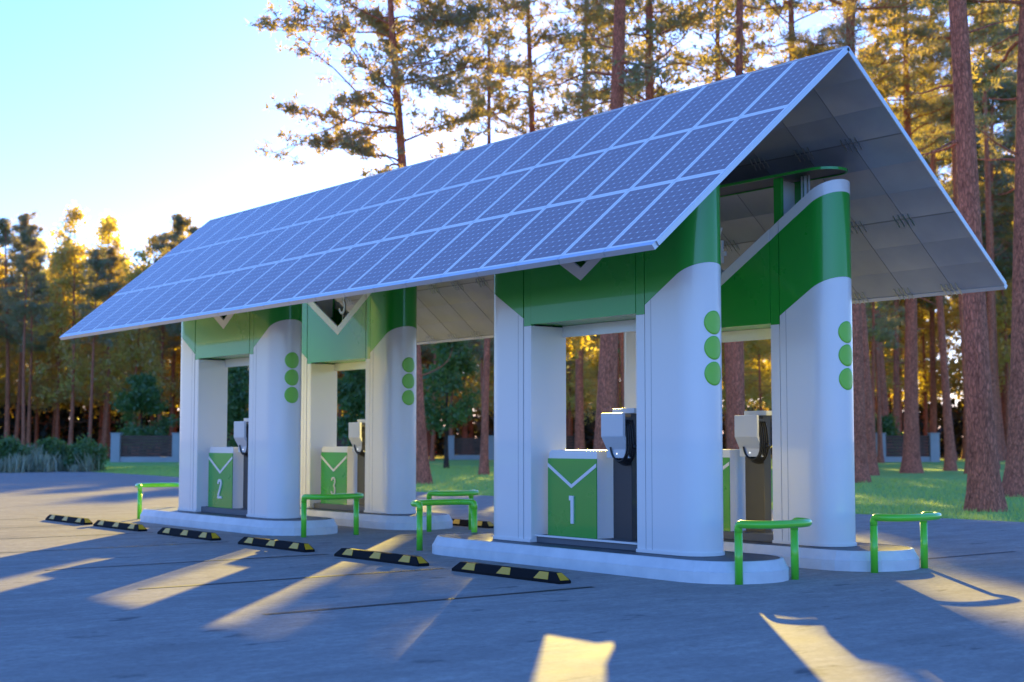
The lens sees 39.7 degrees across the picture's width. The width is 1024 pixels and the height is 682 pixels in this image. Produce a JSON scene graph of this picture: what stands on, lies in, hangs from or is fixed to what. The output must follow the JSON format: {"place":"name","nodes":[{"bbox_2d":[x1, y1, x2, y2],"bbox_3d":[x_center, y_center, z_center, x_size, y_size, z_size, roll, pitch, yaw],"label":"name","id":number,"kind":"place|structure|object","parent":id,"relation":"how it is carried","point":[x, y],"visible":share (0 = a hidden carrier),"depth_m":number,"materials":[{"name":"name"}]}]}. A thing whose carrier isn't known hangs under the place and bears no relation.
{"place":"outdoors","nodes":[
{"label":"outdoors","id":0,"kind":"place"},
{"bbox_2d":[140,507,337,535],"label":"concrete island","id":1,"kind":"structure","parent":0,"point":[175,516],"depth_m":22.23,"materials":[{"name":"white concrete"}]},
{"bbox_2d":[178,304,301,518],"bbox_3d":[-4.587,0.743,23.737,0.588,4.263,3.728,3,-5,-38],"label":"charging booth","id":2,"kind":"object","parent":1,"relation":"on","point":[265,345],"visible":0.66,"depth_m":22.68,"materials":[{"name":"white paint"}]},
{"bbox_2d":[208,447,243,508],"bbox_3d":[-4.786,2.297,23.921,0.335,1.014,0.879,3,-5,-38],"label":"numbered cabinet","id":3,"kind":"object","parent":2,"relation":"on","point":[225,481],"visible":0.9,"depth_m":23.67,"materials":[{"name":"green metal"}]},
{"bbox_2d":[234,418,248,508],"bbox_3d":[-4.317,2.012,23.272,0.335,1.492,0.474,3,-5,-38],"label":"car charger","id":4,"kind":"object","parent":2,"relation":"on","point":[241,429],"visible":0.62,"depth_m":23.31,"materials":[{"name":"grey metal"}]},
{"bbox_2d":[300,507,452,529],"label":"concrete island","id":5,"kind":"structure","parent":0,"point":[389,521],"depth_m":23.12,"materials":[{"name":"white concrete"}]},
{"bbox_2d":[300,286,416,513],"bbox_3d":[-2.851,0.764,25.090,0.588,4.410,3.728,3,-5,-38],"label":"charging booth","id":6,"kind":"object","parent":5,"relation":"on","point":[374,334],"visible":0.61,"depth_m":23.99,"materials":[{"name":"white paint"}]},
{"bbox_2d":[321,447,356,504],"bbox_3d":[-3.050,2.391,25.269,0.335,1.014,0.879,3,-5,-38],"label":"numbered cabinet","id":7,"kind":"object","parent":6,"relation":"on","point":[338,470],"visible":0.9,"depth_m":25.04,"materials":[{"name":"green metal"}]},
{"bbox_2d":[349,419,364,505],"bbox_3d":[-2.581,2.106,24.620,0.335,1.492,0.474,3,-5,-38],"label":"car charger","id":8,"kind":"object","parent":6,"relation":"on","point":[357,434],"visible":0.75,"depth_m":24.63,"materials":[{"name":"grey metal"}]},
{"bbox_2d":[0,0,1018,436],"label":"sky","id":9,"kind":"structure","parent":0,"point":[144,112],"materials":[{"name":"blue"}]},
{"bbox_2d":[0,471,1023,681],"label":"pavement","id":10,"kind":"structure","parent":0,"point":[957,618],"depth_m":11.87,"materials":[{"name":"concrete"}]},
{"bbox_2d":[45,514,92,524],"bbox_3d":[-7.787,3.129,24.897,0.155,0.105,1.855,3,-5,-38],"label":"wheel stop","id":11,"kind":"object","parent":10,"relation":"on","point":[69,519],"visible":1,"depth_m":24.72,"materials":[{"name":"black rubber"}]},
{"bbox_2d":[93,520,146,531],"bbox_3d":[-6.400,3.005,23.119,0.155,0.105,1.855,3,-5,-38],"label":"wheel stop","id":12,"kind":"object","parent":10,"relation":"on","point":[120,525],"visible":1,"depth_m":22.95,"materials":[{"name":"black rubber"}]},
{"bbox_2d":[135,483,178,518],"bbox_3d":[-6.589,2.963,26.364,0.922,0.641,0.410,3,-5,-38],"label":"guard rail","id":13,"kind":"object","parent":10,"relation":"on","point":[139,486],"visible":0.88,"depth_m":26.08,"materials":[{"name":"green metal"}]},
{"bbox_2d":[157,527,220,540],"bbox_3d":[-4.816,2.863,21.089,0.155,0.105,1.855,3,-5,-38],"label":"wheel stop","id":14,"kind":"object","parent":10,"relation":"on","point":[201,535],"visible":1,"depth_m":20.93,"materials":[{"name":"black rubber"}]},
{"bbox_2d":[238,537,314,551],"bbox_3d":[-3.172,2.716,18.981,0.155,0.105,1.855,3,-5,-38],"label":"wheel stop","id":15,"kind":"object","parent":10,"relation":"on","point":[279,544],"visible":1,"depth_m":18.82,"materials":[{"name":"black rubber"}]},
{"bbox_2d":[301,493,363,536],"bbox_3d":[-2.633,2.604,21.220,0.992,0.641,0.410,3,-5,-38],"label":"guard rail","id":16,"kind":"object","parent":10,"relation":"on","point":[356,497],"visible":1,"depth_m":21.05,"materials":[{"name":"green metal"}]},
{"bbox_2d":[334,548,428,566],"bbox_3d":[-1.579,2.574,16.939,0.155,0.105,1.855,3,-5,-38],"label":"wheel stop","id":17,"kind":"object","parent":10,"relation":"on","point":[401,559],"visible":1,"depth_m":16.78,"materials":[{"name":"black rubber"}]},
{"bbox_2d":[264,586,591,614],"bbox_3d":[-0.627,2.334,12.812,3.610,0.001,0.072,3,-5,-38],"label":"joint","id":18,"kind":"object","parent":10,"relation":"on","point":[422,601],"visible":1,"depth_m":12.64,"materials":[{"name":"black"}]},
{"bbox_2d":[411,499,476,550],"bbox_3d":[-0.960,2.447,18.978,0.972,0.641,0.410,3,-5,-38],"label":"guard rail","id":19,"kind":"object","parent":10,"relation":"on","point":[419,504],"visible":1,"depth_m":19.08,"materials":[{"name":"green metal"}]},
{"bbox_2d":[426,490,478,531],"bbox_3d":[-0.883,2.692,22.477,0.902,0.641,0.410,3,-5,-38],"label":"guard rail","id":20,"kind":"object","parent":10,"relation":"on","point":[471,494],"visible":0.99,"depth_m":22.32,"materials":[{"name":"green metal"}]},
{"bbox_2d":[452,561,570,583],"bbox_3d":[-0.035,2.435,14.961,0.155,0.105,1.855,3,-5,-38],"label":"wheel stop","id":21,"kind":"object","parent":10,"relation":"on","point":[518,573],"visible":1,"depth_m":14.81,"materials":[{"name":"black rubber"}]},
{"bbox_2d":[432,532,788,583],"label":"concrete island","id":22,"kind":"structure","parent":10,"relation":"on","point":[762,568],"depth_m":15.29,"materials":[{"name":"white concrete"}]},
{"bbox_2d":[493,184,724,556],"bbox_3d":[1.017,0.242,16.553,0.588,4.263,3.728,3,-5,-38],"label":"charging booth","id":23,"kind":"object","parent":22,"relation":"on","point":[663,299],"visible":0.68,"depth_m":15.53,"materials":[{"name":"white paint"}]},
{"bbox_2d":[59,46,1007,344],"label":"solar roof","id":24,"kind":"structure","parent":23,"relation":"on","point":[449,236],"depth_m":17.49,"materials":[{"name":"blue glass"}]},
{"bbox_2d":[548,450,613,538],"bbox_3d":[0.819,1.795,16.737,0.335,1.014,0.879,3,-5,-38],"label":"numbered cabinet","id":25,"kind":"object","parent":23,"relation":"on","point":[580,493],"visible":0.91,"depth_m":16.52,"materials":[{"name":"green metal"}]},
{"bbox_2d":[601,408,636,540],"bbox_3d":[1.287,1.510,16.088,0.335,1.492,0.474,3,-5,-38],"label":"car charger","id":26,"kind":"object","parent":23,"relation":"on","point":[619,432],"visible":0.99,"depth_m":16.07,"materials":[{"name":"grey metal"}]},
{"bbox_2d":[734,517,811,584],"bbox_3d":[2.702,2.122,14.326,0.922,0.641,0.410,3,-5,-38],"label":"guard rail","id":27,"kind":"object","parent":10,"relation":"on","point":[794,524],"visible":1,"depth_m":14.17,"materials":[{"name":"green metal"}]},
{"bbox_2d":[724,539,919,571],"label":"concrete island","id":28,"kind":"structure","parent":10,"relation":"on","point":[892,558],"depth_m":15.79,"materials":[{"name":"white concrete"}]},
{"bbox_2d":[624,166,856,546],"bbox_3d":[2.753,0.263,17.906,0.588,4.410,3.728,3,-5,-38],"label":"charging booth","id":29,"kind":"object","parent":28,"relation":"on","point":[786,287],"visible":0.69,"depth_m":16.62,"materials":[{"name":"white paint"}]},
{"bbox_2d":[723,449,745,530],"bbox_3d":[2.554,1.889,18.085,0.336,1.014,0.879,3,-5,-38],"label":"numbered cabinet","id":30,"kind":"object","parent":29,"relation":"on","point":[734,501],"visible":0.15,"depth_m":17.72,"materials":[{"name":"metal"}]},
{"bbox_2d":[734,411,772,532],"bbox_3d":[3.023,1.604,17.436,0.335,1.492,0.474,3,-5,-38],"label":"car charger","id":31,"kind":"object","parent":29,"relation":"on","point":[753,434],"visible":0.99,"depth_m":17.43,"materials":[{"name":"grey metal"}]},
{"bbox_2d":[870,511,941,572],"bbox_3d":[4.395,2.211,15.590,0.972,0.641,0.410,3,-5,-38],"label":"guard rail","id":32,"kind":"object","parent":10,"relation":"on","point":[924,517],"visible":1,"depth_m":15.42,"materials":[{"name":"green metal"}]},
{"bbox_2d":[109,454,960,458],"bbox_3d":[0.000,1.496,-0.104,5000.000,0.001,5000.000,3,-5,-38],"label":"ground","id":33,"kind":"structure","parent":0,"point":[438,456],"depth_m":121.93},
{"bbox_2d":[0,245,45,412],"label":"autumn tree","id":34,"kind":"object","parent":33,"relation":"on","point":[3,368],"visible":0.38,"depth_m":118.91,"materials":[{"name":"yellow plant"}]},
{"bbox_2d":[0,211,50,439],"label":"pine tree","id":35,"kind":"object","parent":33,"relation":"on","point":[24,220],"visible":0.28,"depth_m":116.68,"materials":[{"name":"green plant"}]},
{"bbox_2d":[4,236,72,447],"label":"autumn tree","id":36,"kind":"object","parent":33,"relation":"on","point":[36,415],"visible":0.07,"depth_m":131.68,"materials":[{"name":"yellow plant"}]},
{"bbox_2d":[21,256,89,438],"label":"autumn tree","id":37,"kind":"object","parent":33,"relation":"on","point":[51,342],"visible":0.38,"depth_m":118.13,"materials":[{"name":"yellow plant"}]},
{"bbox_2d":[21,223,101,437],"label":"autumn tree","id":38,"kind":"object","parent":33,"relation":"on","point":[49,258],"visible":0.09,"depth_m":121.99,"materials":[{"name":"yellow plant"}]},
{"bbox_2d":[62,214,140,458],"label":"autumn tree","id":39,"kind":"object","parent":33,"relation":"on","point":[107,229],"visible":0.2,"depth_m":115.35,"materials":[{"name":"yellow plant"}]},
{"bbox_2d":[68,209,139,447],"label":"autumn tree","id":40,"kind":"object","parent":33,"relation":"on","point":[114,218],"visible":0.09,"depth_m":120.42,"materials":[{"name":"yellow plant"}]},
{"bbox_2d":[75,234,147,456],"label":"autumn tree","id":41,"kind":"object","parent":33,"relation":"on","point":[119,243],"visible":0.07,"depth_m":125.00,"materials":[{"name":"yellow plant"}]},
{"bbox_2d":[130,210,195,453],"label":"autumn tree","id":42,"kind":"object","parent":33,"relation":"on","point":[177,380],"visible":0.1,"depth_m":119.71,"materials":[{"name":"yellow plant"}]},
{"bbox_2d":[0,395,962,455],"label":"undergrowth","id":43,"kind":"object","parent":33,"relation":"on","point":[589,432],"visible":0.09,"depth_m":139.44,"materials":[{"name":"green plant"}]},
{"bbox_2d":[875,299,960,418],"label":"autumn tree","id":44,"kind":"object","parent":33,"relation":"on","point":[949,344],"visible":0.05,"depth_m":133.52,"materials":[{"name":"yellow plant"}]},
{"bbox_2d":[885,298,959,456],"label":"autumn tree","id":45,"kind":"object","parent":33,"relation":"on","point":[925,374],"visible":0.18,"depth_m":116.86,"materials":[{"name":"yellow plant"}]},
{"bbox_2d":[912,80,951,456],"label":"pine tree","id":46,"kind":"object","parent":33,"relation":"on","point":[933,411],"visible":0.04,"depth_m":114.41,"materials":[{"name":"red plant"}]},
{"bbox_2d":[918,164,1010,380],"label":"autumn tree","id":47,"kind":"object","parent":33,"relation":"on","point":[957,330],"visible":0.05,"depth_m":120.27,"materials":[{"name":"yellow plant"}]},
{"bbox_2d":[925,282,1011,399],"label":"autumn tree","id":48,"kind":"object","parent":33,"relation":"on","point":[956,385],"visible":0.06,"depth_m":115.92,"materials":[{"name":"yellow plant"}]},
{"bbox_2d":[92,459,1023,521],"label":"lawn","id":49,"kind":"structure","parent":0,"point":[932,470],"depth_m":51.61,"materials":[{"name":"green plant"}]},
{"bbox_2d":[0,433,34,462],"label":"shrub","id":50,"kind":"object","parent":49,"relation":"on","point":[12,445],"visible":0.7,"depth_m":64.48,"materials":[{"name":"green plant"}]},
{"bbox_2d":[0,217,40,437],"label":"pine tree","id":51,"kind":"object","parent":49,"relation":"on","point":[6,239],"visible":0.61,"depth_m":111.46,"materials":[{"name":"green plant"}]},
{"bbox_2d":[0,227,53,445],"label":"pine tree","id":52,"kind":"object","parent":49,"relation":"on","point":[24,262],"visible":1,"depth_m":103.41,"materials":[{"name":"green plant"}]},
{"bbox_2d":[7,251,57,447],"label":"pine tree","id":53,"kind":"object","parent":49,"relation":"on","point":[30,343],"visible":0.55,"depth_m":107.95,"materials":[{"name":"green plant"}]},
{"bbox_2d":[31,429,71,470],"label":"shrub","id":54,"kind":"object","parent":49,"relation":"on","point":[55,445],"visible":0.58,"depth_m":65.99,"materials":[{"name":"green plant"}]},
{"bbox_2d":[0,444,107,472],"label":"ornamental grass","id":55,"kind":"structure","parent":49,"relation":"on","point":[38,462],"depth_m":63.84,"materials":[{"name":"green plant"}]},
{"bbox_2d":[26,201,122,444],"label":"autumn tree","id":56,"kind":"object","parent":49,"relation":"on","point":[66,253],"visible":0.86,"depth_m":105.74,"materials":[{"name":"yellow plant"}]},
{"bbox_2d":[60,433,109,471],"bbox_3d":[-19.564,5.113,65.189,2.192,2.242,2.082,3,-5,-38],"label":"shrub","id":57,"kind":"object","parent":49,"relation":"on","point":[86,445],"visible":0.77,"depth_m":64.92,"materials":[{"name":"green plant"}]},
{"bbox_2d":[70,247,120,438],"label":"pine tree","id":58,"kind":"object","parent":49,"relation":"on","point":[96,291],"visible":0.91,"depth_m":102.15,"materials":[{"name":"green plant"}]},
{"bbox_2d":[86,244,140,458],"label":"pine tree","id":59,"kind":"object","parent":49,"relation":"on","point":[113,256],"visible":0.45,"depth_m":108.99,"materials":[{"name":"green plant"}]},
{"bbox_2d":[95,245,175,453],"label":"autumn tree","id":60,"kind":"object","parent":49,"relation":"on","point":[143,350],"visible":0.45,"depth_m":104.57,"materials":[{"name":"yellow plant"}]},
{"bbox_2d":[109,370,179,453],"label":"broadleaf tree","id":61,"kind":"object","parent":49,"relation":"on","point":[146,394],"visible":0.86,"depth_m":100.01,"materials":[{"name":"green plant"}]},
{"bbox_2d":[110,433,179,461],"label":"plank fence","id":62,"kind":"object","parent":49,"relation":"on","point":[116,452],"visible":0.84,"depth_m":94.59,"materials":[{"name":"stone"}]},
{"bbox_2d":[143,231,179,453],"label":"pine tree","id":63,"kind":"object","parent":49,"relation":"on","point":[162,244],"visible":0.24,"depth_m":112.23,"materials":[{"name":"green plant"}]},
{"bbox_2d":[158,212,193,378],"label":"pine tree","id":64,"kind":"object","parent":49,"relation":"on","point":[179,225],"visible":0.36,"depth_m":105.15,"materials":[{"name":"green plant"}]},
{"bbox_2d":[227,366,248,446],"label":"broadleaf tree","id":65,"kind":"object","parent":49,"relation":"on","point":[238,392],"visible":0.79,"depth_m":85.61,"materials":[{"name":"green plant"}]},
{"bbox_2d":[337,369,365,446],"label":"broadleaf tree","id":66,"kind":"object","parent":49,"relation":"on","point":[351,394],"visible":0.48,"depth_m":82.63,"materials":[{"name":"green plant"}]},
{"bbox_2d":[244,0,549,483],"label":"pine tree","id":67,"kind":"object","parent":49,"relation":"on","point":[436,16],"visible":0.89,"depth_m":47.62,"materials":[{"name":"green plant"}]},
{"bbox_2d":[422,340,481,467],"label":"broadleaf tree","id":68,"kind":"object","parent":49,"relation":"on","point":[453,367],"visible":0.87,"depth_m":73.36,"materials":[{"name":"green plant"}]},
{"bbox_2d":[448,436,493,459],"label":"plank fence","id":69,"kind":"object","parent":49,"relation":"on","point":[453,442],"visible":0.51,"depth_m":105.42,"materials":[{"name":"stone"}]},
{"bbox_2d":[465,339,493,413],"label":"pine tree","id":70,"kind":"object","parent":49,"relation":"on","point":[478,351],"visible":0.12,"depth_m":93.86,"materials":[{"name":"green plant"}]},
{"bbox_2d":[421,0,577,474],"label":"pine tree","id":71,"kind":"object","parent":49,"relation":"on","point":[483,469],"visible":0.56,"depth_m":60.13,"materials":[{"name":"green plant"}]},
{"bbox_2d":[431,0,634,139],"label":"pine tree","id":72,"kind":"object","parent":49,"relation":"on","point":[533,125],"visible":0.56,"depth_m":61.72,"materials":[{"name":"green plant"}]},
{"bbox_2d":[509,0,645,449],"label":"pine tree","id":73,"kind":"object","parent":49,"relation":"on","point":[579,422],"visible":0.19,"depth_m":73.45,"materials":[{"name":"green plant"}]},
{"bbox_2d":[566,344,596,449],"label":"autumn tree","id":74,"kind":"object","parent":49,"relation":"on","point":[571,393],"visible":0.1,"depth_m":108.71,"materials":[{"name":"plant"}]},
{"bbox_2d":[566,335,599,372],"bbox_3d":[1.939,-1.595,62.319,3.687,14.987,3.411,3,-5,-38],"label":"autumn tree","id":75,"kind":"object","parent":49,"relation":"on","point":[577,342],"visible":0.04,"depth_m":61.92,"materials":[{"name":"yellow plant"}]},
{"bbox_2d":[567,335,620,424],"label":"autumn tree","id":76,"kind":"object","parent":49,"relation":"on","point":[595,358],"visible":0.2,"depth_m":90.50,"materials":[{"name":"yellow plant"}]},
{"bbox_2d":[518,0,678,449],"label":"pine tree","id":77,"kind":"object","parent":49,"relation":"on","point":[607,382],"visible":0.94,"depth_m":43.95,"materials":[{"name":"green plant"}]},
{"bbox_2d":[544,0,686,407],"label":"pine tree","id":78,"kind":"object","parent":49,"relation":"on","point":[627,102],"visible":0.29,"depth_m":64.42,"materials":[{"name":"green plant"}]},
{"bbox_2d":[545,0,761,109],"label":"pine tree","id":79,"kind":"object","parent":49,"relation":"on","point":[650,34],"visible":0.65,"depth_m":52.12,"materials":[{"name":"green plant"}]},
{"bbox_2d":[654,0,800,448],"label":"pine tree","id":80,"kind":"object","parent":49,"relation":"on","point":[728,350],"visible":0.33,"depth_m":61.64,"materials":[{"name":"green plant"}]},
{"bbox_2d":[654,0,823,448],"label":"pine tree","id":81,"kind":"object","parent":49,"relation":"on","point":[738,380],"visible":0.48,"depth_m":46.83,"materials":[{"name":"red plant"}]},
{"bbox_2d":[722,341,770,410],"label":"autumn tree","id":82,"kind":"object","parent":49,"relation":"on","point":[748,388],"visible":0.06,"depth_m":89.53,"materials":[{"name":"yellow plant"}]},
{"bbox_2d":[722,339,771,410],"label":"autumn tree","id":83,"kind":"object","parent":49,"relation":"on","point":[766,395],"visible":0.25,"depth_m":82.10,"materials":[{"name":"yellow plant"}]},
{"bbox_2d":[712,0,894,76],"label":"pine tree","id":84,"kind":"object","parent":49,"relation":"on","point":[772,25],"visible":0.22,"depth_m":59.12,"materials":[{"name":"green plant"}]},
{"bbox_2d":[756,0,945,475],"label":"pine tree","id":85,"kind":"object","parent":49,"relation":"on","point":[877,47],"visible":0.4,"depth_m":59.31,"materials":[{"name":"red plant"}]},
{"bbox_2d":[774,0,930,482],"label":"pine tree","id":86,"kind":"object","parent":49,"relation":"on","point":[847,32],"visible":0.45,"depth_m":49.44,"materials":[{"name":"red plant"}]},
{"bbox_2d":[869,310,884,462],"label":"pine tree","id":87,"kind":"object","parent":49,"relation":"on","point":[880,456],"visible":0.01,"depth_m":91.92,"materials":[{"name":"red plant"}]},
{"bbox_2d":[865,300,904,443],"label":"pine tree","id":88,"kind":"object","parent":49,"relation":"on","point":[873,322],"visible":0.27,"depth_m":72.00,"materials":[{"name":"red plant"}]},
{"bbox_2d":[875,412,902,456],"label":"broadleaf tree","id":89,"kind":"object","parent":49,"relation":"on","point":[888,427],"visible":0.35,"depth_m":99.73,"materials":[{"name":"green plant"}]},
{"bbox_2d":[867,301,924,400],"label":"autumn tree","id":90,"kind":"object","parent":49,"relation":"on","point":[889,384],"visible":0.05,"depth_m":107.41,"materials":[{"name":"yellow plant"}]},
{"bbox_2d":[855,43,950,456],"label":"pine tree","id":91,"kind":"object","parent":49,"relation":"on","point":[884,400],"visible":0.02,"depth_m":100.48,"materials":[{"name":"red plant"}]},
{"bbox_2d":[875,433,939,461],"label":"plank fence","id":92,"kind":"object","parent":49,"relation":"on","point":[933,446],"visible":0.68,"depth_m":94.88,"materials":[{"name":"stone"}]},
{"bbox_2d":[884,105,943,456],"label":"pine tree","id":93,"kind":"object","parent":49,"relation":"on","point":[896,393],"visible":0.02,"depth_m":105.44,"materials":[{"name":"red plant"}]},
{"bbox_2d":[856,0,992,472],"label":"pine tree","id":94,"kind":"object","parent":49,"relation":"on","point":[911,462],"visible":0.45,"depth_m":63.40,"materials":[{"name":"red plant"}]},
{"bbox_2d":[866,0,1007,470],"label":"pine tree","id":95,"kind":"object","parent":49,"relation":"on","point":[950,463],"visible":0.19,"depth_m":68.26,"materials":[{"name":"red plant"}]},
{"bbox_2d":[865,0,1018,473],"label":"pine tree","id":96,"kind":"object","parent":49,"relation":"on","point":[974,40],"visible":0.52,"depth_m":62.92,"materials":[{"name":"red plant"}]},
{"bbox_2d":[911,89,1001,460],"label":"pine tree","id":97,"kind":"object","parent":49,"relation":"on","point":[983,210],"visible":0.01,"depth_m":101.20,"materials":[{"name":"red plant"}]},
{"bbox_2d":[911,3,1018,468],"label":"pine tree","id":98,"kind":"object","parent":49,"relation":"on","point":[990,294],"visible":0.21,"depth_m":73.72,"materials":[{"name":"red plant"}]},
{"bbox_2d":[913,0,1017,511],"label":"pine tree","id":99,"kind":"object","parent":49,"relation":"on","point":[984,490],"visible":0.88,"depth_m":29.47,"materials":[{"name":"red plant"}]},
{"bbox_2d":[911,0,1023,496],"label":"pine tree","id":100,"kind":"object","parent":49,"relation":"on","point":[1013,480],"visible":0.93,"depth_m":37.40,"materials":[{"name":"red plant"}]},
{"bbox_2d":[929,89,1011,458],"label":"pine tree","id":101,"kind":"object","parent":49,"relation":"on","point":[963,442],"visible":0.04,"depth_m":110.06,"materials":[{"name":"red plant"}]},
{"bbox_2d":[941,3,1018,460],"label":"pine tree","id":102,"kind":"object","parent":49,"relation":"on","point":[1008,90],"visible":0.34,"depth_m":100.12,"materials":[{"name":"red plant"}]},
{"bbox_2d":[945,90,1014,459],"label":"pine tree","id":103,"kind":"object","parent":49,"relation":"on","point":[1003,268],"visible":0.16,"depth_m":102.78,"materials":[{"name":"red plant"}]},
{"bbox_2d":[950,182,1013,448],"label":"autumn tree","id":104,"kind":"object","parent":49,"relation":"on","point":[1004,359],"visible":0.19,"depth_m":108.53,"materials":[{"name":"yellow plant"}]},
{"bbox_2d":[977,0,1019,277],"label":"pine tree","id":105,"kind":"object","parent":49,"relation":"on","point":[1012,144],"visible":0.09,"depth_m":104.94,"materials":[{"name":"green plant"}]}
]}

